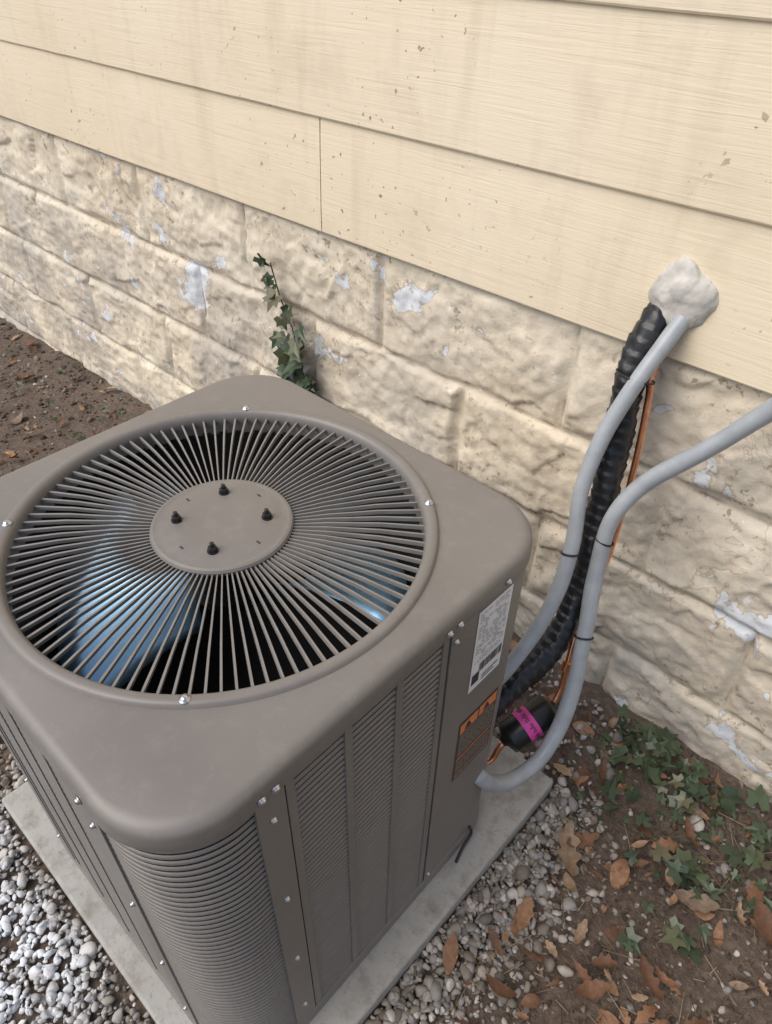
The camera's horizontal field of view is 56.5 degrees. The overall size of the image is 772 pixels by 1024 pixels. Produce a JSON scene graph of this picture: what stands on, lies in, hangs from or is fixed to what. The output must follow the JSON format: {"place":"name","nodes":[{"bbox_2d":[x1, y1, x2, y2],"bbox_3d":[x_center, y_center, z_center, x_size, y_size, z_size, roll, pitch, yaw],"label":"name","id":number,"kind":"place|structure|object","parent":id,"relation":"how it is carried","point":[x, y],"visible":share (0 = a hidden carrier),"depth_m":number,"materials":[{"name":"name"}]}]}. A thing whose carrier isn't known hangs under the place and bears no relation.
{"place":"outdoors","nodes":[
{"label":"outdoors","id":0,"kind":"place"},
{"bbox_2d":[0,317,771,1023],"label":"ground","id":1,"kind":"structure","parent":0,"point":[608,705],"depth_m":1.59,"materials":[{"name":"soil"}]},
{"bbox_2d":[2,735,552,1023],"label":"concrete pad","id":2,"kind":"object","parent":1,"relation":"on","point":[376,975],"visible":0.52,"depth_m":1.51,"materials":[{"name":"grey concrete"}]},
{"bbox_2d":[0,375,531,1023],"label":"air conditioner","id":3,"kind":"object","parent":2,"relation":"on","point":[256,631],"visible":1,"depth_m":1.06,"materials":[{"name":"grey metal"}]},
{"bbox_2d":[486,740,504,765],"bbox_3d":[0.229,0.549,1.607,0.084,0.072,0.022,-15,43,-19],"label":"copper pipe","id":4,"kind":"object","parent":3,"relation":"attached to","point":[497,750],"visible":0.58,"depth_m":1.60,"materials":[{"name":"orange metal"}]},
{"bbox_2d":[495,302,666,720],"bbox_3d":[0.377,0.042,1.435,0.126,0.825,0.567,28,47,28],"label":"insulated refrigerant line","id":5,"kind":"object","parent":3,"relation":"attached to","point":[547,652],"visible":0.58,"depth_m":1.48,"materials":[{"name":"black rubber"}]},
{"bbox_2d":[648,256,718,328],"bbox_3d":[0.544,-0.391,1.303,0.127,0.140,0.070,31,49,31],"label":"spray foam seal","id":6,"kind":"object","parent":5,"relation":"attached to","point":[685,287],"visible":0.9,"depth_m":1.27,"materials":[{"name":"white plastic"}]},
{"bbox_2d":[454,825,472,862],"bbox_3d":[0.171,0.730,1.573,0.013,0.058,0.067,20,44,21],"label":"black cable","id":7,"kind":"object","parent":2,"relation":"on","point":[464,844],"visible":1,"depth_m":1.58,"materials":[{"name":"black plastic"}]},
{"bbox_2d":[253,253,318,393],"bbox_3d":[-0.245,-0.295,2.253,0.372,0.963,0.088,31,49,31],"label":"ivy vine","id":8,"kind":"object","parent":1,"relation":"on","point":[288,354],"visible":0.41,"depth_m":2.12,"materials":[{"name":"green plant"}]},
{"bbox_2d":[0,116,771,802],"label":"foundation","id":9,"kind":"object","parent":1,"relation":"on","point":[142,284],"visible":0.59,"depth_m":1.86,"materials":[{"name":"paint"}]},
{"bbox_2d":[0,326,771,1023],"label":"fallen leaves","id":10,"kind":"object","parent":1,"relation":"on","point":[618,870],"visible":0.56,"depth_m":1.53,"materials":[{"name":"brown plant"}]},
{"bbox_2d":[0,323,771,963],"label":"ivy groundcover","id":11,"kind":"object","parent":1,"relation":"on","point":[688,785],"visible":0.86,"depth_m":1.70,"materials":[{"name":"green plant"}]},
{"bbox_2d":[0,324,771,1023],"bbox_3d":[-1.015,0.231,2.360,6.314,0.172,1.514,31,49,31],"label":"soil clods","id":12,"kind":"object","parent":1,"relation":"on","point":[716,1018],"visible":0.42,"depth_m":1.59,"materials":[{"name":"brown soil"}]},
{"bbox_2d":[1,328,771,1023],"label":"dead leaves","id":13,"kind":"object","parent":1,"relation":"on","point":[599,898],"visible":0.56,"depth_m":1.50,"materials":[{"name":"brown plant"}]},
{"bbox_2d":[0,354,771,1023],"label":"gravel","id":14,"kind":"structure","parent":0,"point":[488,900],"depth_m":1.51,"materials":[{"name":"grey gravel"}]},
{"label":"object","id":15,"kind":"object","parent":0,"visible":0},
{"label":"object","id":16,"kind":"object","parent":15,"relation":"on","visible":0},
{"bbox_2d":[0,0,771,394],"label":"siding","id":17,"kind":"object","parent":16,"relation":"attached to","point":[596,164],"visible":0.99,"depth_m":1.45,"materials":[{"name":"paint"}]},
{"bbox_2d":[475,397,771,791],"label":"electrical conduit","id":18,"kind":"object","parent":17,"relation":"attached to","point":[630,495],"visible":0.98,"depth_m":1.47,"materials":[{"name":"grey plastic"}]},
{"bbox_2d":[574,634,593,640],"bbox_3d":[0.422,0.266,1.528,0.039,0.024,0.038,31,49,31],"label":"cable tie","id":19,"kind":"object","parent":18,"relation":"attached to","point":[585,639],"visible":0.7,"depth_m":1.51,"materials":[{"name":"black plastic"}]},
{"bbox_2d":[595,536,613,546],"bbox_3d":[0.449,0.059,1.476,0.041,0.015,0.040,31,49,31],"label":"cable tie","id":20,"kind":"object","parent":18,"relation":"attached to","point":[612,545],"visible":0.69,"depth_m":1.46,"materials":[{"name":"black plastic"}]},
{"bbox_2d":[503,315,688,683],"bbox_3d":[0.370,-0.005,1.396,0.086,0.733,0.548,31,49,31],"label":"electrical conduit","id":21,"kind":"object","parent":16,"relation":"attached to","point":[674,330],"visible":0.91,"depth_m":1.42,"materials":[{"name":"grey plastic"}]},
{"bbox_2d":[560,550,578,556],"bbox_3d":[0.376,0.085,1.470,0.038,0.019,0.036,31,49,31],"label":"cable tie","id":22,"kind":"object","parent":21,"relation":"attached to","point":[562,553],"visible":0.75,"depth_m":1.46,"materials":[{"name":"black plastic"}]},
{"bbox_2d":[616,368,654,384],"bbox_3d":[0.475,-0.259,1.368,0.084,0.026,0.076,31,49,31],"label":"cable tie","id":23,"kind":"object","parent":21,"relation":"attached to","point":[624,376],"visible":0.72,"depth_m":1.34,"materials":[{"name":"black plastic"}]},
{"bbox_2d":[552,365,659,704],"bbox_3d":[0.464,0.048,1.489,0.034,0.764,0.348,17,43,18],"label":"copper pipe","id":24,"kind":"object","parent":16,"relation":"attached to","point":[632,471],"visible":0.49,"depth_m":1.45,"materials":[{"name":"orange metal"}]},
{"bbox_2d":[498,695,557,750],"bbox_3d":[0.320,0.473,1.610,0.145,0.108,0.076,-19,44,-22],"label":"filter drier","id":25,"kind":"object","parent":24,"relation":"attached to","point":[525,725],"visible":0.97,"depth_m":1.58,"materials":[{"name":"black metal"}]},
{"bbox_2d":[560,658,570,672],"bbox_3d":[0.400,0.340,1.591,0.023,0.029,0.027,31,49,31],"label":"copper fitting","id":26,"kind":"object","parent":24,"relation":"attached to","point":[565,666],"visible":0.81,"depth_m":1.58,"materials":[{"name":"orange metal"}]}
]}

